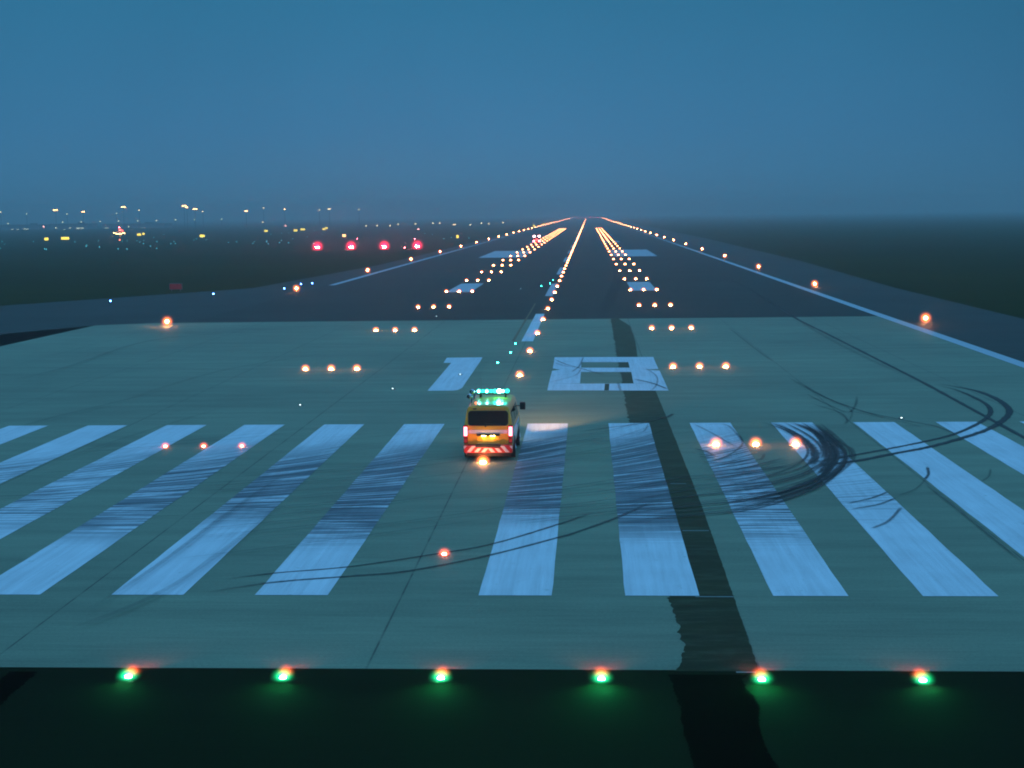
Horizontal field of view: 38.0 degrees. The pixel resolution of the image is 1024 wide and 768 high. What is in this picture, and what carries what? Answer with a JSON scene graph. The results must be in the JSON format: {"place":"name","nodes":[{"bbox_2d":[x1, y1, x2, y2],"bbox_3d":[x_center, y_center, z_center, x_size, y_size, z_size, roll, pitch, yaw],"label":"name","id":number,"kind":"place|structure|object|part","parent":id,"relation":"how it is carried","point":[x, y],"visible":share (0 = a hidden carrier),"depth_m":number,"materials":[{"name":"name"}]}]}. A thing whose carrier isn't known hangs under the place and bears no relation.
{"place":"outdoors","nodes":[
{"label":"outdoors","id":0,"kind":"place"},
{"bbox_2d":[50,222,97,228],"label":"terminal building","id":1,"kind":"structure","parent":0,"point":[78,226],"depth_m":1466.18,"materials":[{"name":"grey"}]},
{"bbox_2d":[0,316,1023,671],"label":"threshold pavement","id":2,"kind":"structure","parent":0,"point":[218,380],"depth_m":50.22,"materials":[{"name":"concrete"}]},
{"bbox_2d":[0,426,45,443],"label":"threshold marking","id":3,"kind":"object","parent":2,"relation":"on","point":[8,433],"visible":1,"depth_m":65.11,"materials":[{"name":"paint"}]},
{"bbox_2d":[0,425,126,482],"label":"threshold marking","id":4,"kind":"object","parent":2,"relation":"on","point":[17,465],"visible":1,"depth_m":59.70,"materials":[{"name":"paint"}]},
{"bbox_2d":[0,425,205,538],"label":"threshold marking","id":5,"kind":"object","parent":2,"relation":"on","point":[28,508],"visible":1,"depth_m":52.97,"materials":[{"name":"paint"}]},
{"bbox_2d":[0,425,282,594],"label":"threshold marking","id":6,"kind":"object","parent":2,"relation":"on","point":[46,568],"visible":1,"depth_m":45.82,"materials":[{"name":"paint"}]},
{"bbox_2d":[111,424,363,594],"bbox_3d":[-8.219,3.489,51.399,1.822,0.001,29.830,0,7,3],"label":"threshold marking","id":7,"kind":"object","parent":2,"relation":"on","point":[185,563],"visible":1,"depth_m":45.29,"materials":[{"name":"paint"}]},
{"bbox_2d":[255,424,443,594],"bbox_3d":[-4.644,3.469,51.214,1.823,0.001,29.830,0,7,3],"label":"threshold marking","id":8,"kind":"object","parent":2,"relation":"on","point":[337,535],"visible":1,"depth_m":45.28,"materials":[{"name":"paint"}]},
{"bbox_2d":[258,519,571,574],"bbox_3d":[-1.960,4.539,41.522,12.768,0.001,1.614,-6,8,-39],"label":"tyre mark","id":9,"kind":"object","parent":2,"relation":"on","point":[424,555],"visible":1,"depth_m":40.56,"materials":[{"name":"black rubber"}]},
{"bbox_2d":[263,514,623,583],"bbox_3d":[-0.830,4.522,41.549,16.570,0.001,2.194,-7,9,-42],"label":"tyre mark","id":10,"kind":"object","parent":2,"relation":"on","point":[456,561],"visible":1,"depth_m":39.71,"materials":[{"name":"black rubber"}]},
{"bbox_2d":[428,357,481,390],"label":"runway number","id":11,"kind":"object","parent":2,"relation":"on","point":[449,379],"visible":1,"depth_m":86.61,"materials":[{"name":"paint"}]},
{"bbox_2d":[463,386,524,456],"bbox_3d":[-0.655,1.228,58.125,2.210,2.810,4.911,0,7,4],"label":"patrol van","id":12,"kind":"object","parent":2,"relation":"on","point":[492,424],"visible":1,"depth_m":55.92,"materials":[{"name":"orange"}]},
{"bbox_3d":[-0.899,1.287,55.902,1.520,0.560,0.120,0,7,4],"label":"rear window","id":13,"kind":"part","parent":12,"relation":"part of","materials":[{"name":"black glass"}]},
{"bbox_3d":[0.038,1.224,56.806,0.099,0.500,1.400,0,7,4],"label":"side window","id":14,"kind":"part","parent":12,"relation":"part of","materials":[{"name":"black glass"}]},
{"bbox_3d":[0.117,1.076,58.095,0.099,0.500,1.000,0,7,4],"label":"side window","id":15,"kind":"part","parent":12,"relation":"part of","materials":[{"name":"black glass"}]},
{"bbox_2d":[479,423,567,594],"bbox_3d":[0.835,3.439,50.930,1.803,0.001,29.830,0,7,3],"label":"threshold marking","id":16,"kind":"object","parent":2,"relation":"on","point":[528,570],"visible":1,"depth_m":44.98,"materials":[{"name":"paint"}]},
{"bbox_2d":[512,303,535,340],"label":"taxi line marking","id":17,"kind":"object","parent":2,"relation":"on","point":[517,333],"visible":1,"depth_m":126.00,"materials":[{"name":"brown"}]},
{"bbox_2d":[522,314,543,340],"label":"line marking","id":18,"kind":"object","parent":2,"relation":"on","point":[531,332],"visible":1,"depth_m":120.43,"materials":[{"name":"paint"}]},
{"bbox_2d":[547,357,668,390],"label":"runway number","id":19,"kind":"object","parent":2,"relation":"on","point":[565,373],"visible":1,"depth_m":85.69,"materials":[{"name":"paint"}]},
{"bbox_2d":[608,423,698,595],"bbox_3d":[4.385,3.419,50.746,1.803,0.001,29.830,0,7,3],"label":"threshold marking","id":20,"kind":"object","parent":2,"relation":"on","point":[655,560],"visible":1,"depth_m":44.44,"materials":[{"name":"paint"}]},
{"bbox_2d":[611,318,758,670],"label":"pavement repair strip","id":21,"kind":"object","parent":2,"relation":"on","point":[711,631],"visible":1,"depth_m":38.46,"materials":[{"name":"black asphalt"}]},
{"bbox_2d":[695,596,732,596],"bbox_3d":[4.872,5.118,35.815,0.914,0.001,0.070,0,7,3],"label":"pavement seam","id":22,"kind":"object","parent":21,"relation":"on","point":[713,596],"visible":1,"depth_m":35.82,"materials":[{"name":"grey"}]},
{"bbox_2d":[650,466,803,496],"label":"tyre mark","id":23,"kind":"object","parent":2,"relation":"on","point":[735,483],"visible":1,"depth_m":50.65,"materials":[{"name":"black rubber"}]},
{"bbox_2d":[649,474,823,510],"bbox_3d":[8.310,3.467,49.561,1.880,0.001,13.023,5,9,43],"label":"tyre mark","id":24,"kind":"object","parent":2,"relation":"on","point":[749,498],"visible":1,"depth_m":47.94,"materials":[{"name":"black rubber"}]},
{"bbox_2d":[693,477,825,509],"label":"tyre mark","id":25,"kind":"object","parent":24,"relation":"on","point":[773,497],"visible":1,"depth_m":48.06,"materials":[{"name":"black rubber"}]},
{"bbox_2d":[656,493,796,517],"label":"tyre mark","id":26,"kind":"object","parent":25,"relation":"on","point":[734,508],"visible":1,"depth_m":46.19,"materials":[{"name":"black rubber"}]},
{"bbox_2d":[709,467,782,479],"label":"tyre mark","id":27,"kind":"object","parent":2,"relation":"on","point":[747,474],"visible":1,"depth_m":52.19,"materials":[{"name":"black rubber"}]},
{"bbox_2d":[690,476,832,515],"bbox_3d":[8.876,3.521,49.008,1.764,0.001,12.680,5,8,39],"label":"tyre mark","id":28,"kind":"object","parent":2,"relation":"on","point":[773,502],"visible":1,"depth_m":47.38,"materials":[{"name":"black rubber"}]},
{"bbox_2d":[690,423,847,595],"bbox_3d":[7.937,3.399,50.562,1.803,0.001,29.830,0,7,3],"label":"threshold marking","id":29,"kind":"object","parent":2,"relation":"on","point":[789,559],"visible":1,"depth_m":43.74,"materials":[{"name":"paint"}]},
{"bbox_2d":[724,466,816,490],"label":"tyre mark","id":30,"kind":"object","parent":2,"relation":"on","point":[777,480],"visible":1,"depth_m":51.03,"materials":[{"name":"black rubber"}]},
{"bbox_2d":[757,431,840,498],"bbox_3d":[11.074,2.775,55.628,2.536,0.001,18.734,2,7,19],"label":"tyre mark","id":31,"kind":"object","parent":2,"relation":"on","point":[838,456],"visible":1,"depth_m":52.55,"materials":[{"name":"black rubber"}]},
{"bbox_2d":[813,429,836,472],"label":"tyre mark","id":32,"kind":"object","parent":31,"relation":"on","point":[831,459],"visible":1,"depth_m":56.18,"materials":[{"name":"black rubber"}]},
{"bbox_2d":[821,432,846,480],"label":"tyre mark","id":33,"kind":"object","parent":31,"relation":"on","point":[844,460],"visible":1,"depth_m":55.24,"materials":[{"name":"black rubber"}]},
{"bbox_2d":[780,426,819,463],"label":"tyre mark","id":34,"kind":"object","parent":2,"relation":"on","point":[814,453],"visible":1,"depth_m":58.39,"materials":[{"name":"black rubber"}]},
{"bbox_2d":[767,434,847,501],"bbox_3d":[11.152,2.846,54.986,2.535,0.001,19.369,2,7,19],"label":"tyre mark","id":35,"kind":"object","parent":2,"relation":"on","point":[842,457],"visible":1,"depth_m":52.32,"materials":[{"name":"black rubber"}]},
{"bbox_2d":[807,428,826,456],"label":"tyre mark","id":36,"kind":"object","parent":2,"relation":"on","point":[823,446],"visible":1,"depth_m":58.98,"materials":[{"name":"black rubber"}]},
{"bbox_2d":[851,492,886,502],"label":"tyre mark","id":37,"kind":"object","parent":2,"relation":"on","point":[870,497],"visible":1,"depth_m":47.81,"materials":[{"name":"black rubber"}]},
{"bbox_2d":[857,498,893,507],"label":"tyre mark","id":38,"kind":"object","parent":2,"relation":"on","point":[876,504],"visible":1,"depth_m":46.67,"materials":[{"name":"black rubber"}]},
{"bbox_2d":[772,422,997,595],"bbox_3d":[11.488,3.379,50.378,1.803,0.001,29.830,0,7,3],"label":"threshold marking","id":39,"kind":"object","parent":2,"relation":"on","point":[926,562],"visible":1,"depth_m":42.64,"materials":[{"name":"paint"}]},
{"bbox_2d":[763,298,1023,437],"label":"tyre mark","id":40,"kind":"object","parent":2,"relation":"on","point":[985,416],"visible":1,"depth_m":78.68,"materials":[{"name":"black rubber"}]},
{"bbox_2d":[840,391,992,457],"bbox_3d":[18.636,1.551,65.642,4.419,0.001,26.448,2,7,25],"label":"tyre mark","id":41,"kind":"object","parent":2,"relation":"on","point":[990,410],"visible":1,"depth_m":62.17,"materials":[{"name":"black rubber"}]},
{"bbox_2d":[837,388,1012,463],"bbox_3d":[19.081,1.555,65.555,5.302,0.001,28.011,2,7,24],"label":"tyre mark","id":42,"kind":"object","parent":2,"relation":"on","point":[1009,411],"visible":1,"depth_m":61.43,"materials":[{"name":"black rubber"}]},
{"bbox_2d":[802,426,828,465],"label":"tyre mark","id":43,"kind":"object","parent":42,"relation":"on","point":[824,462],"visible":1,"depth_m":56.90,"materials":[{"name":"black rubber"}]},
{"bbox_2d":[924,468,929,478],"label":"tyre mark","id":44,"kind":"object","parent":2,"relation":"on","point":[928,474],"visible":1,"depth_m":52.03,"materials":[{"name":"black rubber"}]},
{"bbox_2d":[853,422,1023,556],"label":"threshold marking","id":45,"kind":"object","parent":2,"relation":"on","point":[1000,516],"visible":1,"depth_m":49.99,"materials":[{"name":"paint"}]},
{"bbox_2d":[933,490,1010,552],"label":"tyre mark","id":46,"kind":"object","parent":2,"relation":"on","point":[975,523],"visible":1,"depth_m":43.38,"materials":[{"name":"black rubber"}]},
{"bbox_2d":[937,422,1023,474],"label":"threshold marking","id":47,"kind":"object","parent":2,"relation":"on","point":[1003,449],"visible":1,"depth_m":58.66,"materials":[{"name":"paint"}]},
{"bbox_2d":[0,668,1023,767],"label":"approach pavement","id":48,"kind":"structure","parent":0,"point":[199,718],"depth_m":27.33,"materials":[{"name":"black asphalt"}]},
{"bbox_2d":[0,671,36,704],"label":"approach pavement stain","id":49,"kind":"object","parent":48,"relation":"on","point":[11,682],"visible":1,"depth_m":29.82,"materials":[{"name":"black asphalt"}]},
{"bbox_2d":[121,674,136,679],"bbox_3d":[-7.737,5.889,30.107,0.620,0.527,0.820,0,7,3],"label":"threshold light","id":50,"kind":"object","parent":48,"relation":"on","point":[129,677],"visible":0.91,"depth_m":29.98,"materials":[{"name":"green glass"}]},
{"bbox_2d":[276,675,290,680],"bbox_3d":[-4.591,5.871,29.944,0.620,0.527,0.820,0,7,3],"label":"threshold light","id":51,"kind":"object","parent":48,"relation":"on","point":[282,678],"visible":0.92,"depth_m":29.82,"materials":[{"name":"green glass"}]},
{"bbox_2d":[434,676,447,680],"bbox_3d":[-1.415,5.854,29.779,0.620,0.527,0.820,0,7,3],"label":"threshold light","id":52,"kind":"object","parent":48,"relation":"on","point":[440,678],"visible":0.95,"depth_m":29.65,"materials":[{"name":"green glass"}]},
{"bbox_2d":[594,676,608,681],"bbox_3d":[1.780,5.836,29.614,0.620,0.527,0.820,0,7,3],"label":"threshold light","id":53,"kind":"object","parent":48,"relation":"on","point":[601,679],"visible":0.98,"depth_m":29.49,"materials":[{"name":"green glass"}]},
{"bbox_2d":[668,675,778,767],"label":"approach pavement stain","id":54,"kind":"object","parent":48,"relation":"on","point":[719,718],"visible":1,"depth_m":27.02,"materials":[{"name":"black asphalt"}]},
{"bbox_2d":[754,677,768,682],"bbox_3d":[4.936,5.818,29.450,0.620,0.527,0.820,0,7,3],"label":"threshold light","id":55,"kind":"object","parent":48,"relation":"on","point":[761,680],"visible":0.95,"depth_m":29.33,"materials":[{"name":"green glass"}]},
{"bbox_2d":[915,678,929,683],"bbox_3d":[8.072,5.801,29.288,0.620,0.527,0.820,0,7,3],"label":"threshold light","id":56,"kind":"object","parent":48,"relation":"on","point":[923,681],"visible":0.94,"depth_m":29.16,"materials":[{"name":"green glass"}]},
{"bbox_2d":[0,210,1023,318],"bbox_3d":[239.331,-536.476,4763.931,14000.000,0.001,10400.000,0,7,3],"label":"ground","id":57,"kind":"structure","parent":0,"point":[973,258],"depth_m":420.86,"materials":[{"name":"green plant"}]},
{"bbox_2d":[2,223,50,229],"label":"terminal building","id":58,"kind":"structure","parent":57,"relation":"on","point":[24,227],"depth_m":1468.76,"materials":[{"name":"grey"}]},
{"bbox_2d":[101,222,172,227],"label":"terminal building","id":59,"kind":"structure","parent":57,"relation":"on","point":[153,225],"depth_m":1513.37,"materials":[{"name":"grey"}]},
{"bbox_2d":[169,283,182,290],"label":"holding position sign","id":60,"kind":"object","parent":57,"relation":"on","point":[175,286],"visible":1,"depth_m":190.23,"materials":[{"name":"red metal"}]},
{"bbox_2d":[0,217,1023,671],"bbox_3d":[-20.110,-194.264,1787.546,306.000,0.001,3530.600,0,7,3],"label":"runway shoulder","id":61,"kind":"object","parent":57,"relation":"on","point":[998,333],"visible":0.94,"depth_m":154.24},
{"bbox_2d":[194,217,888,321],"bbox_3d":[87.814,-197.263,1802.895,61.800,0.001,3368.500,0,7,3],"label":"runway","id":62,"kind":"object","parent":57,"relation":"on","point":[683,281],"visible":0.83,"depth_m":183.50,"materials":[{"name":"grey asphalt"}]},
{"bbox_2d":[331,218,570,284],"bbox_3d":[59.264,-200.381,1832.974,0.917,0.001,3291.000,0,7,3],"label":"side line marking","id":63,"kind":"object","parent":62,"relation":"on","point":[417,261],"visible":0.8,"depth_m":281.91,"materials":[{"name":"white paint"}]},
{"bbox_2d":[447,283,483,291],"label":"touchdown marking","id":64,"kind":"object","parent":62,"relation":"on","point":[468,287],"visible":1,"depth_m":189.63,"materials":[{"name":"white paint"}]},
{"bbox_2d":[479,251,530,257],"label":"aiming point marking","id":65,"kind":"object","parent":62,"relation":"on","point":[501,254],"visible":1,"depth_m":343.78,"materials":[{"name":"white paint"}]},
{"bbox_2d":[533,236,539,244],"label":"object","id":66,"kind":"object","parent":62,"relation":"on","point":[536,239],"visible":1,"depth_m":452.49,"materials":[{"name":"brown"}]},
{"bbox_2d":[545,284,556,295],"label":"line marking","id":67,"kind":"object","parent":62,"relation":"on","point":[551,290],"visible":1,"depth_m":179.89,"materials":[{"name":"white paint"}]},
{"bbox_2d":[557,267,564,273],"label":"line marking","id":68,"kind":"object","parent":62,"relation":"on","point":[560,270],"visible":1,"depth_m":243.04,"materials":[{"name":"white paint"}]},
{"bbox_2d":[609,249,655,256],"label":"aiming point marking","id":69,"kind":"object","parent":62,"relation":"on","point":[644,252],"visible":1,"depth_m":342.01,"materials":[{"name":"white paint"}]},
{"bbox_2d":[627,282,655,290],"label":"touchdown marking","id":70,"kind":"object","parent":62,"relation":"on","point":[640,286],"visible":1,"depth_m":187.17,"materials":[{"name":"white paint"}]},
{"bbox_2d":[599,217,1023,367],"bbox_3d":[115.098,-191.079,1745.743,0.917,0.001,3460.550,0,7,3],"label":"side line marking","id":71,"kind":"object","parent":62,"relation":"on","point":[982,350],"visible":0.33,"depth_m":124.55,"materials":[{"name":"white paint"}]},
{"bbox_2d":[0,0,1023,221],"label":"sky","id":72,"kind":"structure","parent":0,"point":[222,109],"materials":[{"name":"blue"}]},
{"bbox_2d":[790,425,822,451],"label":"tyre mark","id":73,"kind":"object","parent":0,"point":[819,445],"visible":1,"depth_m":59.94,"materials":[{"name":"black rubber"}]},
{"bbox_2d":[830,431,851,455],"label":"tyre mark","id":74,"kind":"object","parent":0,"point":[843,443],"visible":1,"depth_m":59.18,"materials":[{"name":"black rubber"}]},
{"label":"tyre mark","id":75,"kind":"structure","parent":0,"visible":0},
{"bbox_2d":[692,470,814,495],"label":"tyre mark","id":76,"kind":"object","parent":75,"relation":"on","point":[763,485],"visible":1,"depth_m":50.03,"materials":[{"name":"black rubber"}]},
{"bbox_2d":[532,504,653,519],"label":"tyre mark","id":77,"kind":"object","parent":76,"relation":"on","point":[592,513],"visible":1,"depth_m":45.39,"materials":[{"name":"black rubber"}]},
{"label":"tyre mark","id":78,"kind":"structure","parent":0,"visible":0},
{"bbox_2d":[688,471,825,503],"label":"tyre mark","id":79,"kind":"object","parent":78,"relation":"on","point":[769,492],"visible":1,"depth_m":48.84,"materials":[{"name":"black rubber"}]},
{"label":"tyre mark","id":80,"kind":"structure","parent":0,"visible":0},
{"bbox_2d":[777,427,808,460],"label":"tyre mark","id":81,"kind":"object","parent":80,"relation":"on","point":[807,449],"visible":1,"depth_m":58.68,"materials":[{"name":"black rubber"}]},
{"label":"tyre mark","id":82,"kind":"structure","parent":0,"visible":0},
{"bbox_2d":[808,426,836,455],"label":"tyre mark","id":83,"kind":"object","parent":82,"relation":"on","point":[834,447],"visible":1,"depth_m":59.36,"materials":[{"name":"black rubber"}]},
{"label":"tyre mark","id":84,"kind":"structure","parent":0,"visible":0},
{"bbox_2d":[736,459,777,469],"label":"tyre mark","id":85,"kind":"object","parent":84,"relation":"on","point":[755,465],"visible":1,"depth_m":54.02,"materials":[{"name":"black rubber"}]}
]}

